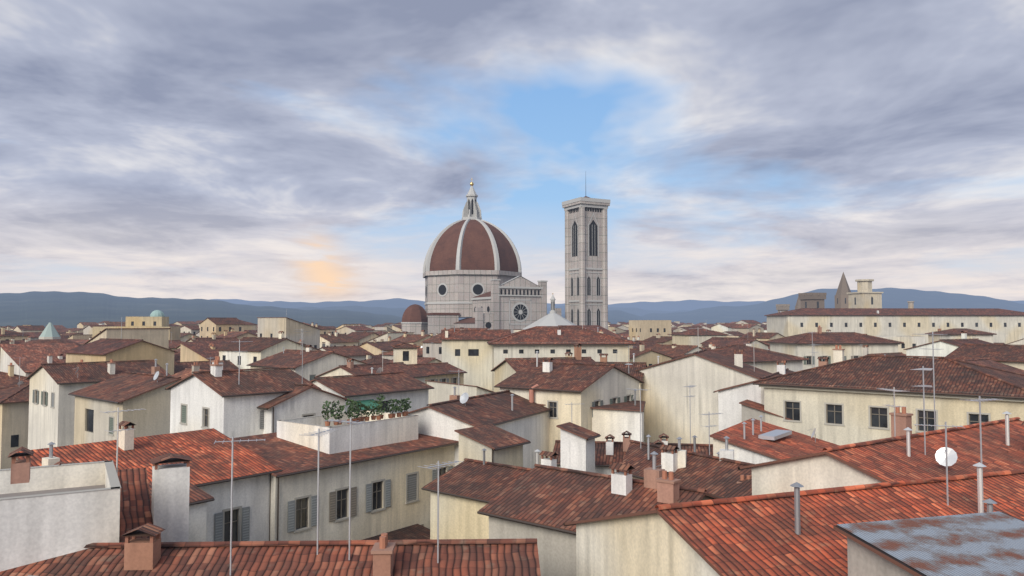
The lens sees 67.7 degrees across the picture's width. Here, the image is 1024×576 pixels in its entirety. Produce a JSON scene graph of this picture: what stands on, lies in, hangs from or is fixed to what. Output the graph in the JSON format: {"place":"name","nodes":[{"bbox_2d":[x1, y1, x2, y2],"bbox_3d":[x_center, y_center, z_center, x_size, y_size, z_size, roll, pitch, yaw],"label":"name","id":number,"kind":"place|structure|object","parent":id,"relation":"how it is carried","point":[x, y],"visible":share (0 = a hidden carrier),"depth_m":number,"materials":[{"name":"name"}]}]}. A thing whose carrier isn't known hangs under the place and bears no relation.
{"place":"outdoors","nodes":[
{"label":"outdoors","id":0,"kind":"place"},
{"bbox_2d":[0,291,401,327],"bbox_3d":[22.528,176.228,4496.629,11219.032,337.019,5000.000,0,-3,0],"label":"hills","id":1,"kind":"structure","parent":0,"point":[69,309],"depth_m":3263.29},
{"bbox_2d":[233,298,690,315],"bbox_3d":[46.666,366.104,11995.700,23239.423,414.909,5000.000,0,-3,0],"label":"hills","id":2,"kind":"structure","parent":0,"point":[396,303],"depth_m":11643.65,"materials":[{"name":"blue"}]},
{"bbox_2d":[294,306,645,323],"bbox_3d":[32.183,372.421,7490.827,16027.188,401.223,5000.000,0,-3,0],"label":"hills","id":3,"kind":"structure","parent":0,"point":[615,316],"depth_m":6928.95,"materials":[{"name":"blue"}]},
{"bbox_2d":[402,201,609,335],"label":"cathedral walls","id":4,"kind":"structure","parent":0,"point":[459,283],"depth_m":408.79,"materials":[{"name":"white stone"}]},
{"bbox_2d":[402,196,589,322],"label":"duomo tiles","id":5,"kind":"object","parent":4,"relation":"on","point":[477,252],"visible":0.79,"depth_m":433.61,"materials":[{"name":"brown tile"}]},
{"bbox_2d":[401,186,609,328],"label":"cathedral stone trim","id":6,"kind":"structure","parent":4,"relation":"attached to","point":[552,318],"depth_m":414.15,"materials":[{"name":"white stone"}]},
{"bbox_2d":[425,198,600,327],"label":"cathedral windows","id":7,"kind":"structure","parent":4,"relation":"in","point":[593,251],"depth_m":407.06,"materials":[{"name":"black glass"}]},
{"bbox_2d":[0,281,1023,575],"bbox_3d":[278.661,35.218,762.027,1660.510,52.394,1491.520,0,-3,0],"label":"building walls","id":8,"kind":"structure","parent":0,"point":[34,529],"depth_m":59.84,"materials":[{"name":"beige paint"}]},
{"bbox_2d":[0,308,1023,575],"bbox_3d":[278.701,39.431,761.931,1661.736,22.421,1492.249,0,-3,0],"label":"city roofs","id":9,"kind":"structure","parent":8,"relation":"on","point":[738,530],"depth_m":45.36,"materials":[{"name":"tile"}]},
{"bbox_2d":[0,272,1023,575],"bbox_3d":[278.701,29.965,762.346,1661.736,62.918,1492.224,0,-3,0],"label":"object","id":10,"kind":"structure","parent":8,"relation":"attached to","point":[412,478],"depth_m":56.04,"materials":[{"name":"white paint"}]},
{"bbox_2d":[321,394,411,419],"bbox_3d":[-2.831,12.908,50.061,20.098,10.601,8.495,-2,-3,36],"label":"terrace plants","id":11,"kind":"object","parent":10,"relation":"on","point":[402,402],"visible":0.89,"depth_m":55.33,"materials":[{"name":"green plant"}]},
{"bbox_2d":[17,307,1023,575],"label":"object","id":12,"kind":"object","parent":10,"relation":"on","point":[945,455],"visible":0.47,"depth_m":45.12,"materials":[{"name":"metal"}]},
{"bbox_2d":[837,511,1023,575],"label":"metal roof","id":13,"kind":"structure","parent":10,"relation":"on","point":[984,544],"depth_m":19.32,"materials":[{"name":"metal"}]},
{"bbox_2d":[6,297,1020,540],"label":"windows","id":14,"kind":"structure","parent":8,"relation":"in","point":[475,352],"depth_m":64.09,"materials":[{"name":"black glass"}]},
{"bbox_2d":[0,0,1023,304],"label":"sky","id":15,"kind":"structure","parent":0,"point":[310,151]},
{"bbox_2d":[210,299,1023,310],"bbox_3d":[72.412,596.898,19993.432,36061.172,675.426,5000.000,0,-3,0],"label":"hills","id":16,"kind":"structure","parent":0,"point":[691,305],"depth_m":19651.30,"materials":[{"name":"blue"}]},
{"bbox_2d":[641,288,1023,323],"bbox_3d":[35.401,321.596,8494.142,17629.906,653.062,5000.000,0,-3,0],"label":"hills","id":17,"kind":"structure","parent":0,"point":[895,298],"depth_m":7694.00,"materials":[{"name":"blue"}]}
]}

